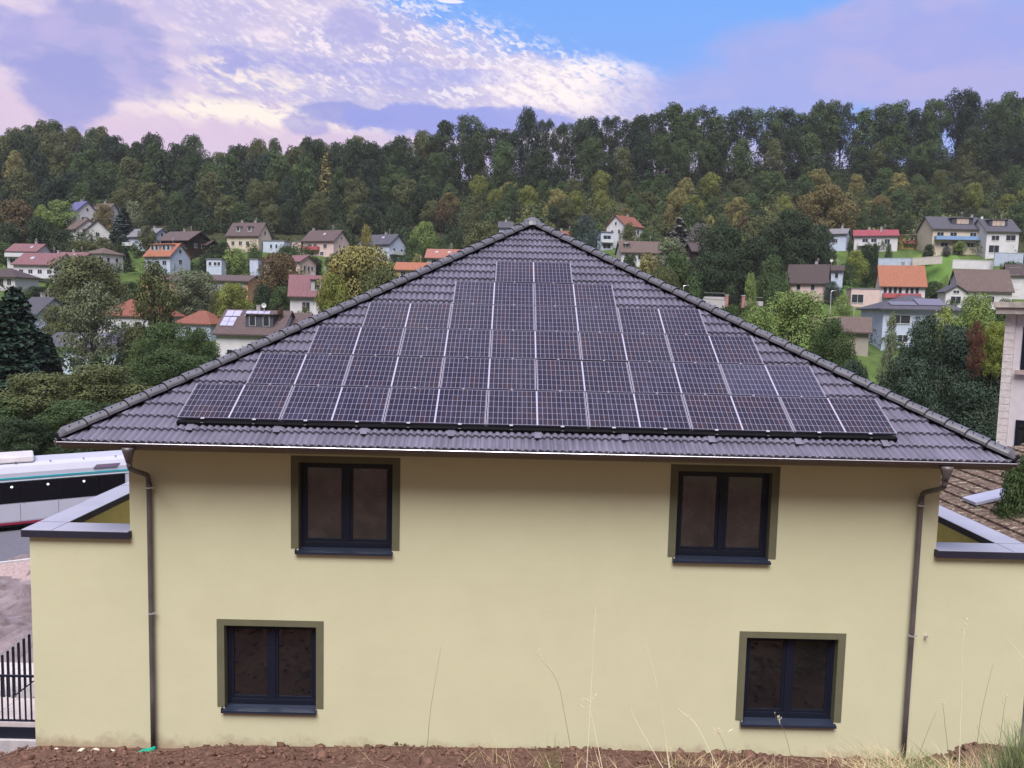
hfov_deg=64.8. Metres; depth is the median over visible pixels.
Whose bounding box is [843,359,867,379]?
conifer tree
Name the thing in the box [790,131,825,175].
forest tree
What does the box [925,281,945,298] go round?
shrub
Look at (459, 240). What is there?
tree
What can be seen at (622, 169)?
forest tree
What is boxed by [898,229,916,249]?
garden shed
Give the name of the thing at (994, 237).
window
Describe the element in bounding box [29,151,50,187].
forest tree
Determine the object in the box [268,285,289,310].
shrub
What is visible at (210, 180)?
forest tree
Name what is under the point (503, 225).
house
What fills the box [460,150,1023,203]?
forest undergrowth
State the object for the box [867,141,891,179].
forest tree
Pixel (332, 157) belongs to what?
forest tree
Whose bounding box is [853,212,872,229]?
forest tree
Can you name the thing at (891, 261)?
garden wall
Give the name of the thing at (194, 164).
forest tree
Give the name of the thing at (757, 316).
tree
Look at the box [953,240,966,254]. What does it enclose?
shrub
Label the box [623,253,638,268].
shrub
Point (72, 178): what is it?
forest tree
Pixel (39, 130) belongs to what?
forest tree
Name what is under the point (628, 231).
tree
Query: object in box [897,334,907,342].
window
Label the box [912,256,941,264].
garden wall
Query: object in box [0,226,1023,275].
garden bushes
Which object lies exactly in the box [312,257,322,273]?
shrub
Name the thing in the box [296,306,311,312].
shrub
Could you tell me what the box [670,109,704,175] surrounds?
forest tree
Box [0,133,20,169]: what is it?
forest tree
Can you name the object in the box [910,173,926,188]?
forest tree
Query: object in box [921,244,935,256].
shrub
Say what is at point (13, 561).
kerb
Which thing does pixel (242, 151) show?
forest tree
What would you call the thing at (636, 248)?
house
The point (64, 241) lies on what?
tree
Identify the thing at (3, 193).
forest tree
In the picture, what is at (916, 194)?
forest tree
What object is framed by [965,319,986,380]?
shrub
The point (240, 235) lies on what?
house
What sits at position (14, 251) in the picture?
house
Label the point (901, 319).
window
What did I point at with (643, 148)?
forest tree
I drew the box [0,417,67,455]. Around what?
shrub
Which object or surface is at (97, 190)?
forest tree
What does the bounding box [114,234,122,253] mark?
cypress tree
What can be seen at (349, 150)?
forest tree
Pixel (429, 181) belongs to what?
forest tree
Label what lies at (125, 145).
forest tree
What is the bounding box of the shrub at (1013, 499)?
[990,453,1023,520]
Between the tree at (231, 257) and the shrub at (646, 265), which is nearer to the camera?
the shrub at (646, 265)
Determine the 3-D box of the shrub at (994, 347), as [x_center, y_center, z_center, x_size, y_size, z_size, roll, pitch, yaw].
[32.126,-1.951,53.881,1.977,4.549,1.916,2,5,6]
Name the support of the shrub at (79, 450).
on the ground at (14, 609)
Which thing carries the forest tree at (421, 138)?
on the ground at (14, 609)
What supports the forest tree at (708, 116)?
on the ground at (14, 609)
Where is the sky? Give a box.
[0,0,1023,180]
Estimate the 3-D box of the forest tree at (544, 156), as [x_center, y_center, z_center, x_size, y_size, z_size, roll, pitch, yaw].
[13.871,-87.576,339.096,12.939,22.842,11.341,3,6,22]
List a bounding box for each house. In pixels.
[0,268,41,290]
[4,238,53,268]
[10,247,68,281]
[21,217,1023,758]
[28,293,62,333]
[51,324,127,373]
[60,249,89,271]
[65,199,97,225]
[65,217,92,239]
[84,219,110,242]
[87,248,124,272]
[91,200,118,223]
[98,295,185,333]
[122,226,167,251]
[142,239,192,273]
[156,229,210,259]
[175,311,220,340]
[201,240,218,254]
[212,303,294,355]
[225,220,273,251]
[263,240,291,252]
[287,267,326,314]
[290,306,312,325]
[301,228,350,256]
[357,229,405,261]
[393,260,430,277]
[424,244,461,262]
[498,219,513,231]
[559,228,570,236]
[597,231,613,249]
[605,214,643,247]
[614,236,664,266]
[684,243,709,269]
[786,259,832,301]
[813,307,871,356]
[828,226,850,250]
[831,260,844,288]
[852,225,899,251]
[855,295,963,350]
[873,262,927,301]
[915,213,980,255]
[948,263,1014,309]
[974,216,1021,258]
[1003,264,1023,298]
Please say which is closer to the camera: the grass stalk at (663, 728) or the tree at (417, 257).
the grass stalk at (663, 728)
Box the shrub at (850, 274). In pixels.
[840,263,858,285]
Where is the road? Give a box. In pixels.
[0,525,29,561]
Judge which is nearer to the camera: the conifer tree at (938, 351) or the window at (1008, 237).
the conifer tree at (938, 351)
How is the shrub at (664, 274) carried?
on the ground at (14, 609)
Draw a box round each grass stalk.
[426,649,440,762]
[537,649,573,764]
[581,694,602,767]
[586,609,595,767]
[631,710,662,767]
[646,644,669,767]
[653,666,668,766]
[679,708,717,767]
[713,727,735,766]
[776,715,793,766]
[942,703,950,767]
[959,618,967,767]
[974,666,992,767]
[996,695,1007,767]
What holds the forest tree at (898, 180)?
on the ground at (14, 609)
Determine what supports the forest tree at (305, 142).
on the ground at (14, 609)
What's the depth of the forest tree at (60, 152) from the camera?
321.59 m
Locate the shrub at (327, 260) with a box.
[324,253,337,270]
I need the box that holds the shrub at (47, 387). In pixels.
[0,371,86,443]
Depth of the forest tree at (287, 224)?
285.61 m
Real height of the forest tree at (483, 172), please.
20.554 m
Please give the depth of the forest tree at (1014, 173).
324.44 m
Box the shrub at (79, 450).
[56,445,113,453]
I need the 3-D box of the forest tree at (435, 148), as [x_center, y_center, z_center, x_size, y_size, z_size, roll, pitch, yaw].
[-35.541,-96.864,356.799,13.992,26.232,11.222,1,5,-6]
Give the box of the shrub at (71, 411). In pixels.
[11,399,108,454]
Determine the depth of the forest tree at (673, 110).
353.06 m
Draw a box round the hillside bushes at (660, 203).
[454,172,1023,241]
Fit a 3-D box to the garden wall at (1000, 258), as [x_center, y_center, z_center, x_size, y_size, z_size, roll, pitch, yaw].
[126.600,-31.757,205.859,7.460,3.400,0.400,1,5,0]
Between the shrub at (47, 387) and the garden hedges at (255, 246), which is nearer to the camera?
the shrub at (47, 387)
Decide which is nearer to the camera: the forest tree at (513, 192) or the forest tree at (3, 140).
the forest tree at (513, 192)
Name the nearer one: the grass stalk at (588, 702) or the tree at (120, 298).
the grass stalk at (588, 702)
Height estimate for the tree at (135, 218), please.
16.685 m
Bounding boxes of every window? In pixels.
[69,356,80,367]
[216,619,323,714]
[226,349,236,353]
[291,456,399,555]
[301,302,309,309]
[603,235,610,238]
[603,244,610,248]
[667,464,780,564]
[735,631,845,728]
[796,284,800,289]
[851,294,863,302]
[890,315,910,323]
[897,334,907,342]
[940,242,947,246]
[950,296,960,303]
[988,245,999,252]
[991,235,999,240]
[1006,235,1015,240]
[1014,326,1023,374]
[1014,420,1023,445]
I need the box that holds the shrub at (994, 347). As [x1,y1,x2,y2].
[977,321,1004,386]
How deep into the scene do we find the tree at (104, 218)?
255.06 m
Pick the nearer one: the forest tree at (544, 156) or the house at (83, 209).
the house at (83, 209)
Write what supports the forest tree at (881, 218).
on the ground at (14, 609)
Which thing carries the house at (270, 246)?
on the ground at (14, 609)
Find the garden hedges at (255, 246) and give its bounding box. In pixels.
[6,227,1023,318]
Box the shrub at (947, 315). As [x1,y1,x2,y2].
[927,305,958,346]
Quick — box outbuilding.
[939,443,1023,725]
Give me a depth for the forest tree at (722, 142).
337.27 m
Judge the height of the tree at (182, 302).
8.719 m
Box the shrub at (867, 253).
[860,243,876,287]
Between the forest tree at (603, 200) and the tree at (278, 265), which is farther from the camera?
the forest tree at (603, 200)
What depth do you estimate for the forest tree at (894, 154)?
336.89 m
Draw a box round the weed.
[970,715,1023,767]
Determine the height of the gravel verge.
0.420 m
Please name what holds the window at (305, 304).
in the house at (302, 290)
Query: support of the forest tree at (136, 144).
on the ground at (14, 609)
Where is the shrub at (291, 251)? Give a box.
[279,246,296,254]
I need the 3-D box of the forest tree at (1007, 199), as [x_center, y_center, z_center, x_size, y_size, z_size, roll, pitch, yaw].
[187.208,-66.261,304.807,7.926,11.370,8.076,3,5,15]
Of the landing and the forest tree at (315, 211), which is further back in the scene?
the forest tree at (315, 211)
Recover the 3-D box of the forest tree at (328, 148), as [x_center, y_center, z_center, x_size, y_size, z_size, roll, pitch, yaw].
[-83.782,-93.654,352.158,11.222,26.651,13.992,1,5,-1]
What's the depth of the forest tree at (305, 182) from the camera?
318.09 m
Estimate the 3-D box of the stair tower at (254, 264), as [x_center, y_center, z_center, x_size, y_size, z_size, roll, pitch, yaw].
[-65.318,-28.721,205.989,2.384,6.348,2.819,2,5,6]
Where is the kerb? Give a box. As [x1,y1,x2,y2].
[0,558,29,563]
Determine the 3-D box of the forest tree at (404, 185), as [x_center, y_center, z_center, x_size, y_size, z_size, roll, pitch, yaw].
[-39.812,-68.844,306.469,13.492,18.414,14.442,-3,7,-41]
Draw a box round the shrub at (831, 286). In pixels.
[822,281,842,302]
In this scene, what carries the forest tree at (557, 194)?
on the ground at (14, 609)
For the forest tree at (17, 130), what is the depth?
354.39 m
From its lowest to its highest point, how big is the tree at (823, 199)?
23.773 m
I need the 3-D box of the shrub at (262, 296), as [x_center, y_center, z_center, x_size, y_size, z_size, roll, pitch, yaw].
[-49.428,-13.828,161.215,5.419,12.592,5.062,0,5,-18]
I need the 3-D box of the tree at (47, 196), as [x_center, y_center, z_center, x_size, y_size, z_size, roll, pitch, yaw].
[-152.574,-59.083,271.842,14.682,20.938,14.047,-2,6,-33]
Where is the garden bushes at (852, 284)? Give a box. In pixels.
[0,275,957,351]
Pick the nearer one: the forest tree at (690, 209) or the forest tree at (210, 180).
the forest tree at (690, 209)
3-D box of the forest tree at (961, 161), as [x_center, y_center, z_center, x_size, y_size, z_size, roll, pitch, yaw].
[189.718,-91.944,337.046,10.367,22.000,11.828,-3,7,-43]
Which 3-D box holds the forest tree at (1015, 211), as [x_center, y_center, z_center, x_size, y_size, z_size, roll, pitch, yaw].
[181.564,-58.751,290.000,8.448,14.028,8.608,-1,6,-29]
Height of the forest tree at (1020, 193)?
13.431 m
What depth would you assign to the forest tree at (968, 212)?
285.93 m
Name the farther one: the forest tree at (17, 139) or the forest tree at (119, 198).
the forest tree at (17, 139)
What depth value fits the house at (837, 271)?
195.70 m
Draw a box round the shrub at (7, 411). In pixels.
[0,396,51,449]
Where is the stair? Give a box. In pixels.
[15,683,33,697]
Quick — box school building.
[139,274,261,302]
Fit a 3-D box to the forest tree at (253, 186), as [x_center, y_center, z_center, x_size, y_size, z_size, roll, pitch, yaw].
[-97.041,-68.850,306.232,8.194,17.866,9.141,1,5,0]
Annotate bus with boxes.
[0,450,128,527]
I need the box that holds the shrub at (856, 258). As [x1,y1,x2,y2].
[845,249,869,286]
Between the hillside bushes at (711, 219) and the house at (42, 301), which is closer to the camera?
the house at (42, 301)
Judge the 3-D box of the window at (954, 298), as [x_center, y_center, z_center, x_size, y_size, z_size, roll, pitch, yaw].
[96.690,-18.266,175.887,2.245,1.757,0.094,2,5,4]
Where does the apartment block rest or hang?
on the ground at (14, 609)
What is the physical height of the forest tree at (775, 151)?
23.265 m
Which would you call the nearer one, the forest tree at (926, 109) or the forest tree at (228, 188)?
the forest tree at (228, 188)
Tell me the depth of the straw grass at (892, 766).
12.86 m
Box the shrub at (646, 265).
[638,251,658,274]
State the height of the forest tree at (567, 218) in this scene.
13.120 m
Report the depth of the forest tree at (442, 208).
288.58 m
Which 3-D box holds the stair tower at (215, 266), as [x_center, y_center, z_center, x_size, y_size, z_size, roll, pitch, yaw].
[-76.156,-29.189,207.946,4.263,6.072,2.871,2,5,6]
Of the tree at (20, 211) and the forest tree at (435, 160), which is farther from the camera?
the forest tree at (435, 160)
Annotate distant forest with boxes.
[463,137,1023,182]
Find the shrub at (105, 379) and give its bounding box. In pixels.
[49,363,152,418]
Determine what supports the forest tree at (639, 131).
on the ground at (14, 609)
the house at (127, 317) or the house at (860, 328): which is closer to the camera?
the house at (860, 328)
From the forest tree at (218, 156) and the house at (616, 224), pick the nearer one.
the house at (616, 224)
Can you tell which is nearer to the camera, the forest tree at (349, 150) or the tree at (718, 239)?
the tree at (718, 239)
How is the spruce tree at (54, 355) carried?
on the ground at (14, 609)
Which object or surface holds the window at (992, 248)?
in the duplex house at (1000, 235)
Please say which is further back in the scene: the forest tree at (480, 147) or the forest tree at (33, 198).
the forest tree at (480, 147)
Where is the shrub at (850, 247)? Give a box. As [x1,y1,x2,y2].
[846,243,853,264]
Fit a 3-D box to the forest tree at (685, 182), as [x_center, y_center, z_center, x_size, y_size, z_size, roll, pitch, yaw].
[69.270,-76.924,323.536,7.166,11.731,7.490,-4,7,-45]
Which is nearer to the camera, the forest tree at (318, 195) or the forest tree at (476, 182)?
the forest tree at (318, 195)
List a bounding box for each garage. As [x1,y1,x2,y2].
[292,241,302,254]
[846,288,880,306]
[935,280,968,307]
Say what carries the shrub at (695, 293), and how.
on the ground at (14, 609)
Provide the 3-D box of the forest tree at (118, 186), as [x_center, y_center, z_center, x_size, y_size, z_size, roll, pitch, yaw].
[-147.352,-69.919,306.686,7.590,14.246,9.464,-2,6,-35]
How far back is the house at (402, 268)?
175.25 m
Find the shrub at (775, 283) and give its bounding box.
[763,271,784,316]
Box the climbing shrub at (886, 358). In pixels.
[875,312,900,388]
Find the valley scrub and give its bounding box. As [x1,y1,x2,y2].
[53,331,988,409]
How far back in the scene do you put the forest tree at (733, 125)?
349.16 m
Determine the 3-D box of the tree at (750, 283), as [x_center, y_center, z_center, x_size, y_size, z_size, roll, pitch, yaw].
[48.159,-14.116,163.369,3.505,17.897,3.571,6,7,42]
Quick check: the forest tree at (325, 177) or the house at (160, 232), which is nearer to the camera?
the house at (160, 232)
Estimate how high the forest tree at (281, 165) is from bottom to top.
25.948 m
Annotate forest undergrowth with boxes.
[0,171,520,244]
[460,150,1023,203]
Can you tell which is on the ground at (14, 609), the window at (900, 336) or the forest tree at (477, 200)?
the forest tree at (477, 200)
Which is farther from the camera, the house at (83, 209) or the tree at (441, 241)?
the house at (83, 209)
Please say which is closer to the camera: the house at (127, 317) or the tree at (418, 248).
the house at (127, 317)
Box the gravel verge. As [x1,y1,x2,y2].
[0,561,30,581]
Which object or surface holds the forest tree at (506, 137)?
on the ground at (14, 609)
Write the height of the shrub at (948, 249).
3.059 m
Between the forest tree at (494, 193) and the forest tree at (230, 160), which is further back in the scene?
the forest tree at (230, 160)
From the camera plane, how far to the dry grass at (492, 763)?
12.30 m
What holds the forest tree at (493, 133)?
on the ground at (14, 609)
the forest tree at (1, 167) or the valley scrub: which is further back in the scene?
the forest tree at (1, 167)
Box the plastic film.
[138,746,155,751]
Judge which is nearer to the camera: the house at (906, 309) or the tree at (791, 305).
the tree at (791, 305)
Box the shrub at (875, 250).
[872,242,878,285]
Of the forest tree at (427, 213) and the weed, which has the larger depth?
the forest tree at (427, 213)
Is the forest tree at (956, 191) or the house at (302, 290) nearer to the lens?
the house at (302, 290)
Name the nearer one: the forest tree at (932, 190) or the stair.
the stair
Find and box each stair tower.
[206,258,226,274]
[249,258,261,277]
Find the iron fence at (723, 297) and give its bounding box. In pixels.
[704,292,724,299]
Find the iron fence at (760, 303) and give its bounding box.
[745,297,762,305]
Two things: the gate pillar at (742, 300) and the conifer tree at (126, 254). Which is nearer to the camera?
the gate pillar at (742, 300)
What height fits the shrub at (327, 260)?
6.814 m
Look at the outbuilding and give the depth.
20.04 m
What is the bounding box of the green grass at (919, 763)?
[527,732,1010,767]
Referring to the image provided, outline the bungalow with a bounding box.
[263,255,317,274]
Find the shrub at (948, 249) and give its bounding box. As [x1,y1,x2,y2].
[942,246,951,255]
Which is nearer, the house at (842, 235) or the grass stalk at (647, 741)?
the grass stalk at (647, 741)
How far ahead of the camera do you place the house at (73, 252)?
209.51 m
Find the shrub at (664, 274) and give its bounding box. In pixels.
[651,266,682,289]
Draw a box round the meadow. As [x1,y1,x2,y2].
[842,254,959,297]
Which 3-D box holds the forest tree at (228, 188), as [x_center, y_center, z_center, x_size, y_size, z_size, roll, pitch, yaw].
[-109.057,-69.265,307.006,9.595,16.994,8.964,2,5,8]
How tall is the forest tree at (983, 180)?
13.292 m
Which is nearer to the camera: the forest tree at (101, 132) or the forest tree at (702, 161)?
the forest tree at (702, 161)
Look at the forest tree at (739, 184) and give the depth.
319.14 m
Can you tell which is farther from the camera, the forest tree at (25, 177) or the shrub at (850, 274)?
the forest tree at (25, 177)
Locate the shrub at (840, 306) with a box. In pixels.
[831,294,852,316]
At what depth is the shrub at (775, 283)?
162.09 m
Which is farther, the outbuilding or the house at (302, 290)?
the house at (302, 290)
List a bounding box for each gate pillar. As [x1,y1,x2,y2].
[725,295,728,306]
[741,295,745,307]
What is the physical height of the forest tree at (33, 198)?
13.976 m
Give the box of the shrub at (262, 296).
[252,283,276,309]
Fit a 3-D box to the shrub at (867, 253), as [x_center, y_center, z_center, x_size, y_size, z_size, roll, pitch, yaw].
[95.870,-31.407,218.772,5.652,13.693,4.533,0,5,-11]
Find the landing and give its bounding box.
[0,662,35,755]
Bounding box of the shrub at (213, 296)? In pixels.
[206,290,225,316]
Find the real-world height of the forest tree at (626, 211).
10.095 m
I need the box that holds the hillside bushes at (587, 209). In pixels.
[452,181,1023,251]
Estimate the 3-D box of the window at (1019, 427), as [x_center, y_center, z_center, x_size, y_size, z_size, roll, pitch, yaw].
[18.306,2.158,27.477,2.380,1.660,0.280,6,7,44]
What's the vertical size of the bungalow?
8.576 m
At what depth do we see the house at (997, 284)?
177.87 m
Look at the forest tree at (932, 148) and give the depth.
339.86 m
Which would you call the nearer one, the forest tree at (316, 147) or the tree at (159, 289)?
the tree at (159, 289)
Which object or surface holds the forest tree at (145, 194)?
on the ground at (14, 609)
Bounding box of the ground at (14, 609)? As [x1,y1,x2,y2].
[0,161,1023,767]
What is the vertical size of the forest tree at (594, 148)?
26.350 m
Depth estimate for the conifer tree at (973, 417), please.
48.57 m
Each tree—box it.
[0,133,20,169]
[0,159,9,192]
[0,180,22,204]
[0,197,39,243]
[0,222,24,252]
[0,242,12,266]
[0,285,67,393]
[0,301,43,430]
[1,131,30,171]
[1,150,25,185]
[1,166,38,203]
[2,126,21,153]
[15,134,49,179]
[20,124,35,152]
[21,291,33,300]
[23,216,50,246]
[24,191,45,216]
[24,286,54,300]
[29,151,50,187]
[31,118,58,143]
[32,204,54,237]
[35,176,77,228]
[36,131,72,175]
[37,304,82,335]
[44,334,64,376]
[45,119,69,146]
[45,144,73,181]
[45,254,136,319]
[46,199,79,233]
[48,227,72,252]
[54,288,88,324]
[55,280,125,370]
[59,126,86,155]
[59,170,82,196]
[62,238,97,251]
[67,152,93,185]
[69,181,95,205]
[70,142,96,178]
[78,127,106,155]
[80,148,106,183]
[82,179,107,201]
[90,125,107,170]
[91,237,113,250]
[92,203,114,231]
[94,161,128,201]
[95,199,106,202]
[96,135,128,184]
[105,291,132,306]
[108,189,131,207]
[108,206,134,247]
[112,154,144,191]
[112,181,131,196]
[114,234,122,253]
[115,142,129,159]
[115,178,140,203]
[115,324,149,370]
[115,347,213,395]
[118,145,144,180]
[120,281,141,298]
[122,248,134,272]
[124,321,187,384]
[125,200,142,231]
[129,259,182,370]
[131,141,143,151]
[135,181,167,207]
[137,225,156,252]
[139,162,156,193]
[140,131,169,161]
[141,199,163,223]
[142,141,160,181]
[152,153,171,202]
[156,149,171,182]
[163,142,191,191]
[164,190,188,222]
[165,269,219,315]
[165,327,220,377]
[174,289,191,314]
[175,151,202,198]
[180,183,204,215]
[182,134,211,163]
[194,161,224,196]
[194,170,227,215]
[194,253,214,271]
[202,158,212,163]
[211,151,230,175]
[213,194,238,227]
[214,179,235,209]
[214,241,230,261]
[214,282,254,318]
[217,153,243,186]
[220,145,245,183]
[220,248,249,274]
[227,201,251,222]
[231,143,250,187]
[231,166,245,204]
[242,138,268,183]
[242,157,260,194]
[245,178,264,214]
[246,248,262,274]
[249,179,280,219]
[252,153,278,194]
[252,251,299,305]
[261,203,283,231]
[264,152,295,203]
[265,138,281,160]
[278,201,300,234]
[283,144,306,190]
[291,154,319,208]
[299,135,313,154]
[300,198,330,231]
[306,138,329,190]
[307,138,330,168]
[309,190,327,207]
[313,244,400,309]
[316,272,349,313]
[318,152,333,203]
[326,141,349,178]
[327,150,350,179]
[327,178,348,218]
[329,166,348,195]
[334,139,363,183]
[341,135,365,169]
[341,177,370,214]
[346,202,363,233]
[354,140,386,187]
[356,203,378,232]
[359,222,372,294]
[359,265,398,293]
[378,165,400,206]
[379,144,389,182]
[382,139,412,184]
[383,135,417,165]
[390,177,419,212]
[394,166,407,200]
[402,237,425,262]
[404,155,430,185]
[407,183,434,223]
[409,128,433,173]
[409,221,437,262]
[412,253,423,262]
[417,175,436,199]
[419,198,441,230]
[420,135,444,167]
[425,151,446,189]
[427,119,462,172]
[430,201,453,231]
[432,238,447,248]
[437,158,462,188]
[439,192,460,216]
[442,183,458,205]
[453,113,487,178]
[453,234,467,248]
[454,137,486,192]
[461,221,497,248]
[465,195,485,212]
[465,204,483,228]
[466,126,491,160]
[468,174,487,197]
[471,153,488,180]
[478,177,496,191]
[484,126,511,168]
[485,188,502,212]
[490,140,517,188]
[492,200,512,231]
[498,128,523,174]
[499,181,521,197]
[500,182,521,207]
[509,202,523,222]
[512,106,540,175]
[517,185,538,211]
[522,150,547,190]
[533,148,559,189]
[534,118,560,161]
[535,179,552,201]
[546,205,560,230]
[547,188,567,208]
[548,122,574,177]
[554,156,571,183]
[554,181,569,196]
[557,198,576,227]
[564,178,582,196]
[567,190,584,218]
[568,116,592,179]
[568,223,580,238]
[574,136,606,185]
[575,116,604,164]
[576,214,600,248]
[590,169,611,194]
[591,151,620,188]
[591,210,605,230]
[593,190,610,211]
[596,115,620,167]
[608,145,633,184]
[614,117,645,174]
[617,180,633,200]
[618,222,637,240]
[619,208,631,216]
[627,114,651,171]
[627,193,643,213]
[631,131,656,184]
[632,204,651,230]
[635,109,667,162]
[637,191,658,216]
[648,133,674,182]
[650,173,670,200]
[650,236,692,274]
[654,101,696,171]
[660,211,675,235]
[664,251,704,298]
[666,187,688,219]
[666,217,688,255]
[667,138,696,182]
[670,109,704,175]
[675,203,700,234]
[677,177,693,201]
[682,251,737,309]
[683,223,709,249]
[686,195,705,220]
[690,104,719,153]
[694,140,718,174]
[695,223,751,304]
[698,171,722,201]
[699,130,731,180]
[704,113,733,171]
[704,196,723,222]
[713,214,729,229]
[720,303,738,316]
[722,106,763,164]
[724,196,749,220]
[727,236,786,304]
[728,137,756,181]
[730,178,751,197]
[736,216,751,235]
[738,305,784,338]
[740,271,758,319]
[741,215,787,275]
[742,194,764,220]
[745,106,786,168]
[748,170,773,201]
[751,290,841,362]
[753,208,767,222]
[754,254,791,312]
[760,209,828,285]
[763,138,786,177]
[765,171,787,197]
[767,105,803,165]
[775,195,792,214]
[778,127,805,177]
[789,109,820,156]
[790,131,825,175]
[793,174,815,201]
[793,183,862,236]
[798,99,842,169]
[802,223,836,264]
[806,317,861,368]
[807,168,832,191]
[816,113,842,152]
[816,136,838,172]
[824,171,840,186]
[830,101,856,168]
[836,210,855,232]
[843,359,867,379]
[844,107,879,169]
[847,174,866,195]
[850,144,874,183]
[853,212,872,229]
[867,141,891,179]
[870,194,892,216]
[870,205,891,229]
[872,109,899,142]
[872,167,893,195]
[873,99,910,150]
[875,356,947,417]
[879,134,909,174]
[887,188,913,217]
[888,172,909,196]
[891,107,931,163]
[896,211,916,233]
[897,315,941,406]
[904,144,928,174]
[908,184,933,212]
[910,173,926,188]
[913,104,942,144]
[914,138,949,179]
[915,184,938,212]
[924,98,955,143]
[924,324,971,406]
[926,205,944,216]
[926,329,994,439]
[930,169,948,193]
[935,380,999,441]
[938,87,978,149]
[941,292,1004,377]
[943,182,967,213]
[950,137,980,181]
[952,123,990,176]
[954,91,988,147]
[958,170,980,187]
[960,208,980,218]
[963,182,984,210]
[965,352,1001,434]
[973,98,1013,144]
[974,170,996,195]
[978,211,991,218]
[991,298,1012,394]
[996,194,1018,214]
[1000,90,1023,154]
[1003,165,1023,194]
[1006,96,1023,150]
[1006,201,1023,234]
[1013,187,1023,212]
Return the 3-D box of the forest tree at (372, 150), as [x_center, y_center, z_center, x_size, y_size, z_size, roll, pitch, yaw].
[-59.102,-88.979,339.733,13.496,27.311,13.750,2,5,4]
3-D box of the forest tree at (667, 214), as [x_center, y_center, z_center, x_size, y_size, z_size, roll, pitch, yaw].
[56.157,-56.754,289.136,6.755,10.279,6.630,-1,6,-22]
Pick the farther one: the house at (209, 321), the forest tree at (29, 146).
the forest tree at (29, 146)
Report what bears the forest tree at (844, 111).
on the ground at (14, 609)
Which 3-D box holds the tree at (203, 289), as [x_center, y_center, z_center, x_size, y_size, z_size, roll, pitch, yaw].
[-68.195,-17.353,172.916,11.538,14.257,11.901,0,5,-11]
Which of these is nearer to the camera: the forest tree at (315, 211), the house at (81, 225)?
the house at (81, 225)
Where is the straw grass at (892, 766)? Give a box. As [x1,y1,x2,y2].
[783,738,1023,767]
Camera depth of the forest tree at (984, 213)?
289.37 m
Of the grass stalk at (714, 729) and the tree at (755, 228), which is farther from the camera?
the tree at (755, 228)
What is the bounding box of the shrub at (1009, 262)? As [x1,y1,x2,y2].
[998,261,1021,269]
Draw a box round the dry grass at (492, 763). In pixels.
[337,730,839,767]
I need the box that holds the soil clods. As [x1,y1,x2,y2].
[0,742,1020,767]
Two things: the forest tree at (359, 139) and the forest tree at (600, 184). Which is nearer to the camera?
the forest tree at (600, 184)
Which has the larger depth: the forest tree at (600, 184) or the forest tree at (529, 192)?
the forest tree at (600, 184)
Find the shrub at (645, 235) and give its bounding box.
[637,231,655,241]
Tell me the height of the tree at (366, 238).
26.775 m
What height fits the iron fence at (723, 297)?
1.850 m
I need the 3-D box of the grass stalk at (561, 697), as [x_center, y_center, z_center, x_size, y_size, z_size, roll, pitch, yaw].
[0.543,3.968,9.193,0.588,1.911,0.052,2,5,10]
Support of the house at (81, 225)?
on the ground at (14, 609)
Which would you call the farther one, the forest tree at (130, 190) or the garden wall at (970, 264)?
the forest tree at (130, 190)
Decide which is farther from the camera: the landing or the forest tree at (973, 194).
the forest tree at (973, 194)
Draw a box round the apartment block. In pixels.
[993,260,1023,446]
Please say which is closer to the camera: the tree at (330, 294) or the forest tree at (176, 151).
the tree at (330, 294)
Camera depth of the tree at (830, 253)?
208.91 m
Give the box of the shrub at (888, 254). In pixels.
[884,243,892,257]
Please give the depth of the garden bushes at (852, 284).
164.94 m
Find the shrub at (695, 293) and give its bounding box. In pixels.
[689,288,700,298]
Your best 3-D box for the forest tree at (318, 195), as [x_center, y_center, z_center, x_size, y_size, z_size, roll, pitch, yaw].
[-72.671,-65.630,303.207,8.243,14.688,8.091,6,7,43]
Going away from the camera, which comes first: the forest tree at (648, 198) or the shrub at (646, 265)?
the shrub at (646, 265)
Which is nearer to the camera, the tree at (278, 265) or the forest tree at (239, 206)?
the tree at (278, 265)
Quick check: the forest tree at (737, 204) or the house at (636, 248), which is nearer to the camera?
the house at (636, 248)
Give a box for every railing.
[0,630,33,697]
[0,674,34,721]
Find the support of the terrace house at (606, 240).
on the ground at (14, 609)
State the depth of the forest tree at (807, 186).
319.15 m
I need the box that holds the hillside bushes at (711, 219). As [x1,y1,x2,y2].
[494,185,1019,243]
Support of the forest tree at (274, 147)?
on the ground at (14, 609)
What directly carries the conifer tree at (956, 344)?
on the ground at (14, 609)
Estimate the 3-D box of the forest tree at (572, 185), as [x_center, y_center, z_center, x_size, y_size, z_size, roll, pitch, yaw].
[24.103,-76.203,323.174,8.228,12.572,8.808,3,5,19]
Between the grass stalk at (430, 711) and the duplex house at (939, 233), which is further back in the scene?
the duplex house at (939, 233)
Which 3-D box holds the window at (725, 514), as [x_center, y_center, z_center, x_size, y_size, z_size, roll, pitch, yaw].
[3.795,2.334,14.542,1.950,1.775,0.280,1,5,0]
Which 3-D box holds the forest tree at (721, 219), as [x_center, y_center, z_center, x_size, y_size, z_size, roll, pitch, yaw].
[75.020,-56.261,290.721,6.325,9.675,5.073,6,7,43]
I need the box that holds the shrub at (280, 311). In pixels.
[276,307,283,320]
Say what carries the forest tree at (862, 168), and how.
on the ground at (14, 609)
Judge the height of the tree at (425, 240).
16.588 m
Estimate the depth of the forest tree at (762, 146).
349.70 m
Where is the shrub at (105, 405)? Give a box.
[75,402,118,452]
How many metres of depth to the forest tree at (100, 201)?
286.47 m
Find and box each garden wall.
[703,298,724,308]
[878,258,911,264]
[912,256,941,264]
[952,259,993,268]
[993,252,1023,265]
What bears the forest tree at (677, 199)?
on the ground at (14, 609)

